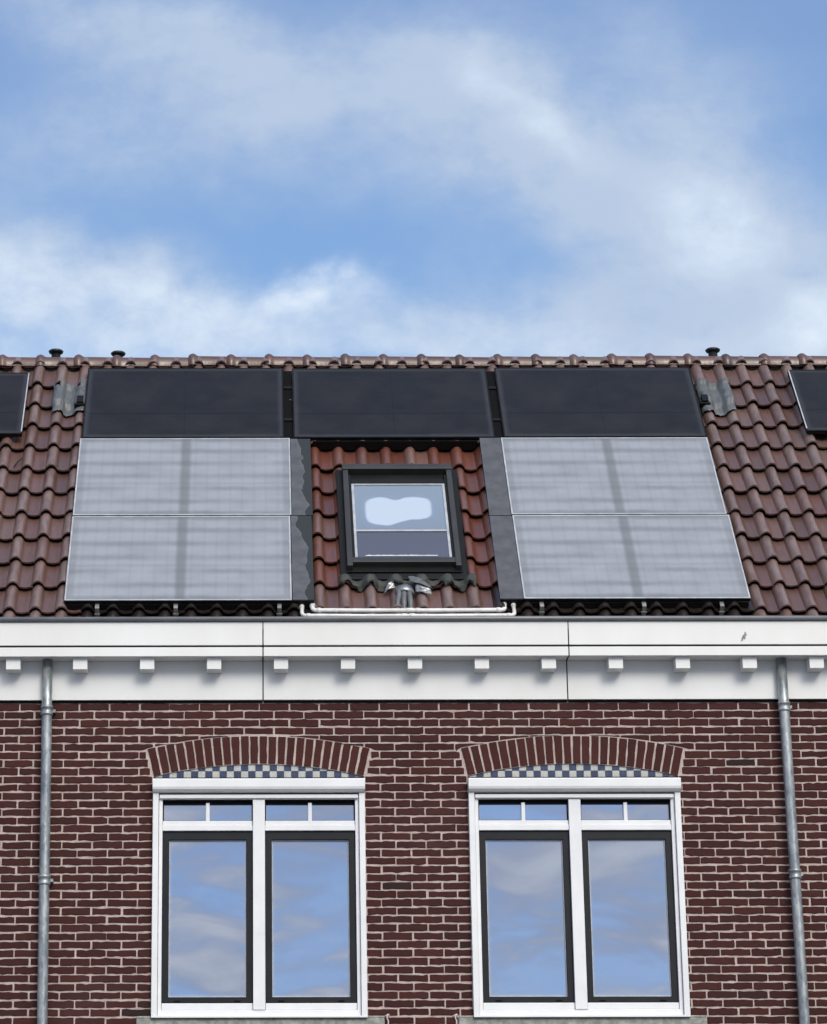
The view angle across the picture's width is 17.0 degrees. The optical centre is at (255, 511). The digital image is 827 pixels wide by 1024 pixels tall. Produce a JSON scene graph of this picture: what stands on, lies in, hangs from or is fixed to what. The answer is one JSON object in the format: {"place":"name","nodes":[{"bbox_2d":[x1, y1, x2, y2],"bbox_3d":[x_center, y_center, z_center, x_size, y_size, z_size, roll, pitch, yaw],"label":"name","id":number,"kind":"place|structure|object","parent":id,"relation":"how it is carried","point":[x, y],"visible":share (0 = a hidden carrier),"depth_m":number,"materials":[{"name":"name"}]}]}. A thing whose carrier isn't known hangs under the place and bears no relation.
{"place":"outdoors","nodes":[
{"label":"outdoors","id":0,"kind":"place"},
{"bbox_2d":[0,0,826,357],"label":"sky","id":1,"kind":"structure","parent":0,"point":[179,178],"materials":[{"name":"blue"}]},
{"label":"ground","id":2,"kind":"structure","parent":0,"visible":0},
{"bbox_2d":[0,347,826,1023],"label":"terraced house","id":3,"kind":"structure","parent":2,"relation":"on","point":[576,815],"depth_m":20.15,"materials":[{"name":"brick"}]},
{"bbox_2d":[0,372,29,436],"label":"solar panel","id":4,"kind":"object","parent":3,"relation":"attached to","point":[13,392],"visible":1,"depth_m":23.23,"materials":[{"name":"black glass"}]},
{"bbox_2d":[64,516,291,616],"bbox_3d":[-0.582,0.421,21.331,1.717,1.199,0.140,0,-56,0],"label":"solar panel","id":5,"kind":"object","parent":3,"relation":"attached to","point":[176,564],"visible":0.89,"depth_m":21.26,"materials":[{"name":"black glass"}]},
{"bbox_2d":[73,438,290,517],"bbox_3d":[-0.577,-0.264,22.298,1.726,1.138,0.070,0,-56,0],"label":"solar panel","id":6,"kind":"object","parent":3,"relation":"attached to","point":[183,476],"visible":1,"depth_m":22.26,"materials":[{"name":"black glass"}]},
{"bbox_2d":[82,368,292,438],"bbox_3d":[-0.557,-0.896,23.250,1.744,1.120,0.070,0,-56,0],"label":"solar panel","id":7,"kind":"object","parent":3,"relation":"attached to","point":[183,402],"visible":1,"depth_m":23.21,"materials":[{"name":"black glass"}]},
{"bbox_2d":[136,778,383,1023],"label":"window","id":8,"kind":"structure","parent":3,"relation":"in","point":[231,867],"depth_m":19.89,"materials":[{"name":"white wood"}]},
{"bbox_2d":[290,439,312,515],"bbox_3d":[0.373,-0.240,22.307,0.164,1.132,0.119,0,-56,0],"label":"infill plate","id":9,"kind":"object","parent":3,"relation":"attached to","point":[301,483],"visible":1,"depth_m":22.24,"materials":[{"name":"black metal"}]},
{"bbox_2d":[291,516,313,608],"bbox_3d":[0.364,0.394,21.352,0.164,1.140,0.118,0,-56,0],"label":"infill plate","id":10,"kind":"object","parent":3,"relation":"on","point":[302,564],"visible":1,"depth_m":21.27,"materials":[{"name":"black metal"}]},
{"bbox_2d":[292,368,502,449],"bbox_3d":[1.183,-0.872,23.236,1.732,1.153,0.100,0,-56,0],"label":"solar panel","id":11,"kind":"object","parent":3,"relation":"on","point":[398,408],"visible":1,"depth_m":23.16,"materials":[{"name":"black glass"}]},
{"bbox_2d":[299,603,515,615],"bbox_3d":[1.152,0.744,20.826,1.635,0.165,0.037,0,-56,0],"label":"plastic pipe","id":12,"kind":"object","parent":3,"relation":"on","point":[302,613],"visible":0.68,"depth_m":20.76,"materials":[{"name":"white plastic"}]},
{"bbox_2d":[310,602,506,612],"bbox_3d":[1.157,0.720,20.854,1.491,0.117,0.043,0,-56,0],"label":"plastic pipe","id":13,"kind":"object","parent":3,"relation":"on","point":[397,610],"visible":1,"depth_m":20.81,"materials":[{"name":"white plastic"}]},
{"bbox_2d":[384,576,432,607],"bbox_3d":[1.166,0.617,20.973,0.380,0.394,0.101,0,-56,0],"label":"cable duct","id":14,"kind":"object","parent":3,"relation":"attached to","point":[403,593],"visible":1,"depth_m":20.97,"materials":[{"name":"metal"}]},
{"bbox_2d":[479,438,510,519],"bbox_3d":[1.934,-0.244,22.308,0.172,1.148,0.118,0,-56,0],"label":"infill plate","id":15,"kind":"object","parent":3,"relation":"on","point":[497,496],"visible":1,"depth_m":22.25,"materials":[{"name":"black metal"}]},
{"bbox_2d":[489,516,522,607],"bbox_3d":[1.937,0.390,21.354,0.176,1.124,0.118,0,-56,0],"label":"infill plate","id":16,"kind":"object","parent":3,"relation":"on","point":[506,563],"visible":1,"depth_m":21.27,"materials":[{"name":"black metal"}]},
{"bbox_2d":[459,778,706,1023],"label":"window","id":17,"kind":"structure","parent":3,"relation":"in","point":[578,908],"depth_m":19.89,"materials":[{"name":"white wood"}]},
{"bbox_2d":[494,367,706,437],"bbox_3d":[2.887,-0.903,23.250,1.673,1.118,0.070,0,-56,0],"label":"solar panel","id":18,"kind":"object","parent":3,"relation":"attached to","point":[560,402],"visible":1,"depth_m":23.22,"materials":[{"name":"black glass"}]},
{"bbox_2d":[501,437,726,515],"bbox_3d":[2.873,-0.271,22.300,1.698,1.135,0.070,0,-56,0],"label":"solar panel","id":19,"kind":"object","parent":3,"relation":"attached to","point":[620,476],"visible":1,"depth_m":22.26,"materials":[{"name":"black glass"}]},
{"bbox_2d":[512,515,750,615],"bbox_3d":[2.884,0.409,21.339,1.710,1.188,0.140,0,-56,0],"label":"solar panel","id":20,"kind":"object","parent":3,"relation":"attached to","point":[643,562],"visible":0.88,"depth_m":21.26,"materials":[{"name":"black glass"}]},
{"bbox_2d":[787,370,826,433],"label":"solar panel","id":21,"kind":"object","parent":3,"relation":"attached to","point":[809,388],"visible":1,"depth_m":23.29,"materials":[{"name":"black glass"}]}
]}

